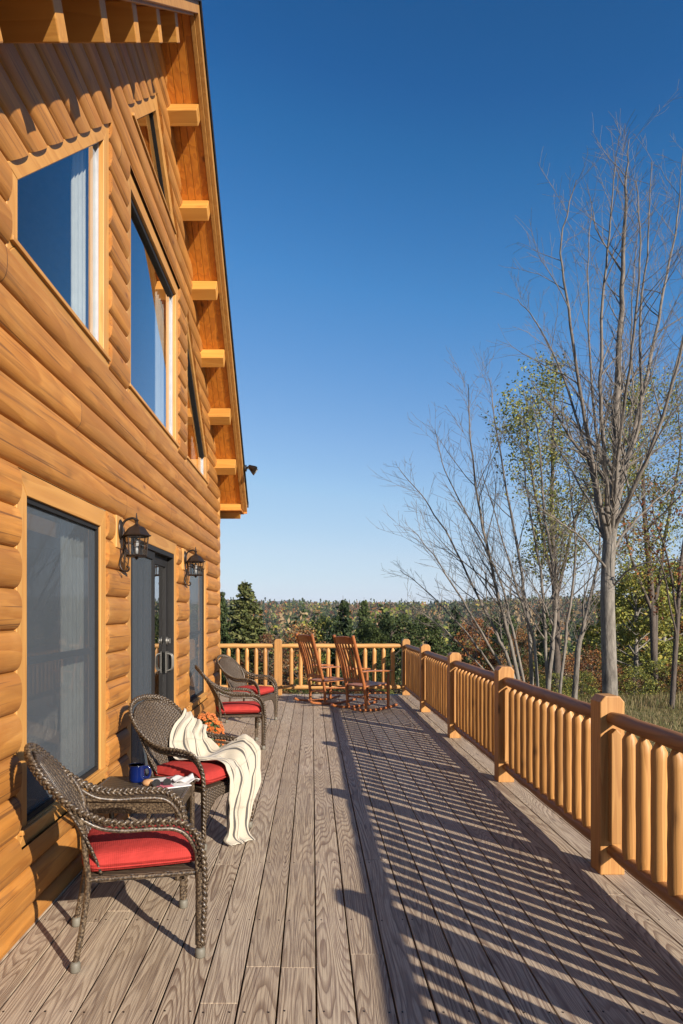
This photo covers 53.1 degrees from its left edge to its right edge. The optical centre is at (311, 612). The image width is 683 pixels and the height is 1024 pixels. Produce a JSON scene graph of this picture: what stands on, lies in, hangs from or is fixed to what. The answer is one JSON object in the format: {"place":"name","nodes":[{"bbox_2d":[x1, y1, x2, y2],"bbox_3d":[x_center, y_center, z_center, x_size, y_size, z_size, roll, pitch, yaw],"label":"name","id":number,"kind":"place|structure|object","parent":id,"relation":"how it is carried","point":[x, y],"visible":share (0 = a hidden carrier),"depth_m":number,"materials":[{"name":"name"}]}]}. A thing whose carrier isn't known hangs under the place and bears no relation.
{"place":"outdoors","nodes":[
{"label":"outdoors","id":0,"kind":"place"},
{"bbox_2d":[0,0,248,959],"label":"log house","id":1,"kind":"structure","parent":0,"point":[119,395],"depth_m":4.84,"materials":[{"name":"orange wood"}]},
{"bbox_2d":[5,123,110,368],"bbox_3d":[-1.536,-2.565,4.235,0.195,1.929,1.930,0,0,0],"label":"window","id":2,"kind":"structure","parent":1,"relation":"in","point":[87,312],"depth_m":4.72,"materials":[{"name":"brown wood"}]},
{"bbox_2d":[13,469,107,847],"bbox_3d":[-1.536,0.290,4.275,0.195,2.020,1.791,0,0,0],"label":"window","id":3,"kind":"structure","parent":1,"relation":"in","point":[61,547],"depth_m":4.04,"materials":[{"name":"brown wood"}]},
{"bbox_2d":[110,513,150,571],"bbox_3d":[-1.337,-0.524,5.080,0.286,0.442,0.193,0,0,0],"label":"wall lantern","id":4,"kind":"object","parent":1,"relation":"attached to","point":[136,530],"depth_m":5.06,"materials":[{"name":"brown metal"}]},
{"bbox_2d":[125,520,175,775],"bbox_3d":[-1.500,0.420,6.375,0.110,2.320,1.970,0,0,0],"label":"sliding door","id":5,"kind":"structure","parent":1,"relation":"in","point":[151,598],"depth_m":6.34,"materials":[{"name":"grey wood"}]},
{"bbox_2d":[128,95,176,238],"bbox_3d":[-1.494,-4.418,6.400,0.112,0.896,2.121,0,0,0],"label":"window","id":6,"kind":"structure","parent":1,"relation":"in","point":[145,112],"depth_m":6.45,"materials":[{"name":"brown wood"}]},
{"bbox_2d":[126,173,179,451],"bbox_3d":[-1.494,-2.635,6.420,0.112,1.810,2.060,0,0,0],"label":"window","id":7,"kind":"structure","parent":1,"relation":"in","point":[152,312],"depth_m":6.40,"materials":[{"name":"brown wood"}]},
{"bbox_2d":[180,547,204,585],"bbox_3d":[-1.337,-0.524,7.660,0.286,0.442,0.193,0,0,0],"label":"wall lantern","id":8,"kind":"object","parent":1,"relation":"attached to","point":[195,558],"depth_m":7.63,"materials":[{"name":"brown metal"}]},
{"bbox_2d":[185,317,208,485],"bbox_3d":[-1.494,-2.630,8.710,0.112,1.799,1.640,0,0,0],"label":"window","id":9,"kind":"structure","parent":1,"relation":"in","point":[196,459],"depth_m":8.66,"materials":[{"name":"brown wood"}]},
{"bbox_2d":[187,553,207,710],"bbox_3d":[-1.536,0.290,8.895,0.195,2.020,1.751,0,0,0],"label":"window","id":10,"kind":"structure","parent":1,"relation":"in","point":[197,601],"depth_m":8.91,"materials":[{"name":"grey wood"}]},
{"bbox_2d":[244,465,257,475],"bbox_3d":[-0.939,-2.213,10.550,0.202,0.143,0.305,0,0,0],"label":"floodlight","id":11,"kind":"object","parent":1,"relation":"attached to","point":[253,469],"visible":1,"depth_m":10.46,"materials":[{"name":"brown metal"}]},
{"bbox_2d":[202,0,682,604],"label":"sky","id":12,"kind":"structure","parent":0,"point":[377,160],"materials":[{"name":"blue"}]},
{"bbox_2d":[264,600,682,755],"bbox_3d":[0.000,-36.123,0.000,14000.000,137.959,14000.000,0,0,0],"label":"ground","id":13,"kind":"structure","parent":0,"point":[634,710],"depth_m":19.98,"materials":[{"name":"green plant"}]},
{"bbox_2d":[220,592,235,690],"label":"spruce","id":14,"kind":"object","parent":13,"relation":"on","point":[225,638],"visible":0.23,"depth_m":43.79,"materials":[{"name":"green plant"}]},
{"bbox_2d":[227,581,273,692],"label":"spruce","id":15,"kind":"object","parent":13,"relation":"on","point":[244,628],"visible":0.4,"depth_m":47.34,"materials":[{"name":"green plant"}]},
{"bbox_2d":[240,633,288,692],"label":"brown oak","id":16,"kind":"object","parent":13,"relation":"on","point":[267,641],"visible":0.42,"depth_m":45.90,"materials":[{"name":"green plant"}]},
{"bbox_2d":[282,678,313,693],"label":"green shrub","id":17,"kind":"object","parent":13,"relation":"on","point":[297,690],"visible":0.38,"depth_m":23.93,"materials":[{"name":"green plant"}]},
{"bbox_2d":[269,620,329,693],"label":"autumn maple","id":18,"kind":"object","parent":13,"relation":"on","point":[294,640],"visible":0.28,"depth_m":49.56,"materials":[{"name":"brown plant"}]},
{"bbox_2d":[235,697,397,1023],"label":"deck framing","id":19,"kind":"object","parent":13,"relation":"on","point":[314,897],"depth_m":3.95,"materials":[{"name":"brown wood"}]},
{"bbox_2d":[0,694,682,1023],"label":"deck","id":20,"kind":"structure","parent":19,"relation":"on","point":[575,966],"depth_m":3.61,"materials":[{"name":"brown wood"}]},
{"bbox_2d":[24,743,207,973],"bbox_3d":[-0.962,1.108,3.329,0.816,0.983,0.629,0,0,-19],"label":"wicker armchair","id":21,"kind":"object","parent":20,"relation":"on","point":[127,849],"visible":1,"depth_m":3.17,"materials":[{"name":"plastic"}]},
{"bbox_2d":[85,776,196,880],"bbox_3d":[-1.075,1.351,4.340,0.608,0.499,0.558,0,0,0],"label":"side table","id":22,"kind":"object","parent":20,"relation":"on","point":[141,806],"visible":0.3,"depth_m":4.09,"materials":[{"name":"wicker"}]},
{"bbox_2d":[128,762,151,782],"bbox_3d":[-1.135,1.045,4.467,0.138,0.114,0.115,0,0,-35],"label":"enamel mug","id":23,"kind":"object","parent":22,"relation":"on","point":[136,772],"visible":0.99,"depth_m":4.42,"materials":[{"name":"blue metal"}]},
{"bbox_2d":[142,779,152,785],"bbox_3d":[-1.045,1.081,4.360,0.080,0.040,0.056,0,0,0],"label":"bread roll","id":24,"kind":"object","parent":22,"relation":"on","point":[146,782],"visible":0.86,"depth_m":4.34,"materials":[{"name":"food"}]},
{"bbox_2d":[151,773,199,788],"bbox_3d":[-0.899,1.084,4.436,0.290,0.036,0.280,0,0,-28],"label":"magazine","id":25,"kind":"object","parent":22,"relation":"on","point":[177,781],"visible":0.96,"depth_m":4.42,"materials":[{"name":"paper"}]},
{"bbox_2d":[151,778,170,785],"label":"sunglasses","id":26,"kind":"object","parent":25,"relation":"on","point":[157,782],"visible":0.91,"depth_m":4.32,"materials":[{"name":"black plastic"}]},
{"bbox_2d":[128,694,253,850],"bbox_3d":[-0.927,1.108,5.026,0.816,0.983,0.629,0,0,28],"label":"wicker armchair","id":27,"kind":"object","parent":20,"relation":"on","point":[154,718],"visible":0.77,"depth_m":4.89,"materials":[{"name":"plastic"}]},
{"bbox_2d":[169,708,260,846],"bbox_3d":[-0.751,1.170,5.090,0.946,0.838,0.466,0,0,37],"label":"striped throw","id":28,"kind":"object","parent":27,"relation":"on","point":[239,758],"visible":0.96,"depth_m":5.00,"materials":[{"name":"beige fabric"}]},
{"bbox_2d":[197,712,224,747],"bbox_3d":[-1.101,1.316,7.151,0.408,0.567,0.416,0,0,0],"label":"potted chrysanthemum","id":29,"kind":"object","parent":20,"relation":"on","point":[212,726],"visible":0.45,"depth_m":7.08,"materials":[{"name":"plant"}]},
{"bbox_2d":[195,665,266,749],"bbox_3d":[-0.996,1.108,8.198,0.816,0.983,0.629,0,0,-13],"label":"wicker armchair","id":30,"kind":"object","parent":20,"relation":"on","point":[243,709],"visible":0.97,"depth_m":7.99,"materials":[{"name":"wicker"}]},
{"bbox_2d":[216,654,277,725],"bbox_3d":[-0.991,1.108,10.087,0.816,0.983,0.629,0,0,22],"label":"wicker armchair","id":31,"kind":"object","parent":20,"relation":"on","point":[233,670],"visible":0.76,"depth_m":10.13,"materials":[{"name":"plastic"}]},
{"bbox_2d":[220,639,401,694],"bbox_3d":[-3.217,1.054,13.365,9.976,1.092,0.150,0,0,0],"label":"deck railing","id":32,"kind":"object","parent":20,"relation":"on","point":[277,645],"visible":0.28,"depth_m":13.33,"materials":[{"name":"brown wood"}]},
{"bbox_2d":[293,633,356,704],"bbox_3d":[0.234,0.976,12.127,0.995,1.246,0.661,0,0,-33],"label":"rocking chair","id":33,"kind":"object","parent":20,"relation":"on","point":[302,639],"visible":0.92,"depth_m":11.99,"materials":[{"name":"brown wood"}]},
{"bbox_2d":[2,755,681,1012],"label":"deck screws","id":34,"kind":"object","parent":20,"relation":"attached to","point":[351,919],"visible":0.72,"depth_m":3.56,"materials":[{"name":"brown metal"}]},
{"bbox_2d":[331,634,397,711],"bbox_3d":[0.865,0.976,11.325,0.995,1.246,0.661,0,0,-36],"label":"rocking chair","id":35,"kind":"object","parent":20,"relation":"on","point":[361,682],"visible":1,"depth_m":11.19,"materials":[{"name":"brown wood"}]},
{"bbox_2d":[401,639,682,916],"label":"deck railing","id":36,"kind":"object","parent":20,"relation":"on","point":[604,784],"visible":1,"depth_m":4.53,"materials":[{"name":"brown wood"}]},
{"bbox_2d":[293,615,341,693],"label":"yellow birch","id":37,"kind":"object","parent":13,"relation":"on","point":[324,623],"visible":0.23,"depth_m":57.21,"materials":[{"name":"grey wood"}]},
{"bbox_2d":[317,599,360,693],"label":"white pine","id":38,"kind":"object","parent":13,"relation":"on","point":[344,627],"visible":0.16,"depth_m":55.77,"materials":[{"name":"green plant"}]},
{"bbox_2d":[336,682,362,693],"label":"russet shrub","id":39,"kind":"object","parent":13,"relation":"on","point":[350,692],"visible":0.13,"depth_m":23.88,"materials":[{"name":"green plant"}]},
{"bbox_2d":[351,600,371,692],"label":"white pine","id":40,"kind":"object","parent":13,"relation":"on","point":[363,613],"visible":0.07,"depth_m":59.75,"materials":[{"name":"green plant"}]},
{"bbox_2d":[342,621,398,693],"bbox_3d":[3.075,2.648,36.005,2.772,4.523,3.421,0,0,33],"label":"green oak","id":41,"kind":"object","parent":13,"relation":"on","point":[374,634],"visible":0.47,"depth_m":35.66,"materials":[{"name":"green plant"}]},
{"bbox_2d":[376,689,394,693],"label":"green shrub","id":42,"kind":"object","parent":13,"relation":"on","point":[392,691],"visible":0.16,"depth_m":21.96,"materials":[{"name":"green plant"}]},
{"bbox_2d":[359,611,429,692],"bbox_3d":[4.619,2.756,39.905,4.513,5.843,3.915,0,0,-8],"label":"green oak","id":43,"kind":"object","parent":13,"relation":"on","point":[391,628],"visible":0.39,"depth_m":39.71,"materials":[{"name":"green plant"}]},
{"bbox_2d":[397,614,452,667],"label":"green oak","id":44,"kind":"object","parent":13,"relation":"on","point":[434,643],"visible":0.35,"depth_m":43.48,"materials":[{"name":"green plant"}]},
{"bbox_2d":[220,593,682,693],"bbox_3d":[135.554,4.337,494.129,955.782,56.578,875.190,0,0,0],"label":"distant forest","id":45,"kind":"object","parent":13,"relation":"on","point":[276,618],"visible":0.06,"depth_m":577.58,"materials":[{"name":"green plant"}]},
{"bbox_2d":[443,606,471,662],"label":"white pine","id":46,"kind":"object","parent":13,"relation":"on","point":[454,628],"visible":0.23,"depth_m":57.83,"materials":[{"name":"green plant"}]},
{"bbox_2d":[451,618,502,670],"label":"autumn maple","id":47,"kind":"object","parent":13,"relation":"on","point":[469,649],"visible":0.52,"depth_m":47.70,"materials":[{"name":"brown plant"}]},
{"bbox_2d":[471,613,533,676],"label":"green oak","id":48,"kind":"object","parent":13,"relation":"on","point":[504,636],"visible":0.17,"depth_m":51.49,"materials":[{"name":"green plant"}]},
{"bbox_2d":[366,340,645,702],"bbox_3d":[5.325,-2.368,19.034,7.898,11.083,6.617,0,0,0],"label":"bare birch clump","id":49,"kind":"object","parent":13,"relation":"on","point":[524,604],"visible":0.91,"depth_m":18.84,"materials":[{"name":"grey plant"}]},
{"bbox_2d":[495,626,534,680],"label":"autumn maple","id":50,"kind":"object","parent":13,"relation":"on","point":[520,633],"visible":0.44,"depth_m":45.80,"materials":[{"name":"brown plant"}]},
{"bbox_2d":[520,666,552,690],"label":"green shrub","id":51,"kind":"object","parent":13,"relation":"on","point":[526,673],"visible":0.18,"depth_m":24.95,"materials":[{"name":"green plant"}]},
{"bbox_2d":[529,609,552,683],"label":"white pine","id":52,"kind":"object","parent":13,"relation":"on","point":[540,660],"visible":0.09,"depth_m":69.68,"materials":[{"name":"green plant"}]},
{"bbox_2d":[538,673,572,696],"bbox_3d":[7.894,2.555,22.544,1.440,1.305,1.362,0,0,4],"label":"green shrub","id":53,"kind":"object","parent":13,"relation":"on","point":[556,676],"visible":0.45,"depth_m":22.43,"materials":[{"name":"green plant"}]},
{"bbox_2d":[533,655,601,693],"bbox_3d":[8.934,2.384,24.137,2.382,1.947,2.127,0,0,-5],"label":"russet shrub","id":54,"kind":"object","parent":13,"relation":"on","point":[567,667],"visible":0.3,"depth_m":23.78,"materials":[{"name":"brown plant"}]},
{"bbox_2d":[481,348,666,690],"bbox_3d":[8.742,-3.062,23.130,7.306,12.495,4.264,0,0,-36],"label":"thinning poplar","id":55,"kind":"object","parent":13,"relation":"on","point":[557,662],"visible":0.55,"depth_m":22.87,"materials":[{"name":"green plant"}]},
{"bbox_2d":[562,670,599,698],"bbox_3d":[9.016,2.543,22.904,1.394,1.336,1.474,0,0,20],"label":"green shrub","id":56,"kind":"object","parent":13,"relation":"on","point":[591,680],"visible":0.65,"depth_m":22.84,"materials":[{"name":"green plant"}]},
{"bbox_2d":[571,642,597,674],"bbox_3d":[13.521,2.618,33.979,1.291,2.500,1.376,0,0,37],"label":"autumn maple","id":57,"kind":"object","parent":13,"relation":"on","point":[588,646],"visible":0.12,"depth_m":33.95,"materials":[{"name":"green plant"}]},
{"bbox_2d":[488,82,682,695],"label":"bare maple","id":58,"kind":"object","parent":13,"relation":"on","point":[611,514],"visible":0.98,"depth_m":15.86,"materials":[{"name":"grey plant"}]},
{"bbox_2d":[566,646,628,689],"bbox_3d":[10.777,2.344,26.112,2.684,2.194,2.396,0,0,24],"label":"russet shrub","id":59,"kind":"object","parent":13,"relation":"on","point":[590,659],"visible":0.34,"depth_m":25.89,"materials":[{"name":"brown plant"}]},
{"bbox_2d":[584,588,633,679],"bbox_3d":[15.737,1.498,36.184,3.007,5.944,2.364,0,0,41],"label":"yellow birch","id":60,"kind":"object","parent":13,"relation":"on","point":[622,627],"visible":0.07,"depth_m":35.72,"materials":[{"name":"grey wood"}]},
{"bbox_2d":[585,664,642,695],"bbox_3d":[10.475,2.514,24.123,2.040,1.668,1.822,0,0,-21],"label":"russet shrub","id":61,"kind":"object","parent":13,"relation":"on","point":[618,672],"visible":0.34,"depth_m":23.85,"materials":[{"name":"brown plant"}]},
{"bbox_2d":[567,564,682,685],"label":"yellow birch","id":62,"kind":"object","parent":13,"relation":"on","point":[643,623],"visible":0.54,"depth_m":27.84,"materials":[{"name":"grey wood"}]},
{"bbox_2d":[572,354,682,682],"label":"thinning poplar","id":63,"kind":"object","parent":13,"relation":"on","point":[653,622],"visible":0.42,"depth_m":25.93,"materials":[{"name":"green plant"}]},
{"bbox_2d":[617,664,662,697],"bbox_3d":[11.193,2.525,23.579,1.581,1.515,1.671,0,0,37],"label":"green shrub","id":64,"kind":"object","parent":13,"relation":"on","point":[634,674],"visible":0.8,"depth_m":23.40,"materials":[{"name":"green plant"}]},
{"bbox_2d":[615,560,682,686],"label":"yellow birch","id":65,"kind":"object","parent":13,"relation":"on","point":[641,615],"visible":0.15,"depth_m":30.84,"materials":[{"name":"grey wood"}]},
{"bbox_2d":[616,470,682,708],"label":"russet oak","id":66,"kind":"object","parent":13,"relation":"on","point":[677,606],"visible":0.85,"depth_m":20.42,"materials":[{"name":"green plant"}]},
{"bbox_2d":[635,659,678,694],"bbox_3d":[12.281,2.455,24.348,1.749,1.676,1.849,0,0,-10],"label":"green shrub","id":67,"kind":"object","parent":13,"relation":"on","point":[655,666],"visible":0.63,"depth_m":24.25,"materials":[{"name":"green plant"}]},
{"bbox_2d":[653,661,682,693],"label":"bush","id":68,"kind":"object","parent":13,"relation":"on","point":[679,681],"visible":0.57,"depth_m":23.94,"materials":[{"name":"green plant"}]},
{"bbox_2d":[662,557,682,677],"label":"autumn maple","id":69,"kind":"object","parent":13,"relation":"on","point":[681,628],"visible":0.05,"depth_m":32.57,"materials":[{"name":"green plant"}]}
]}

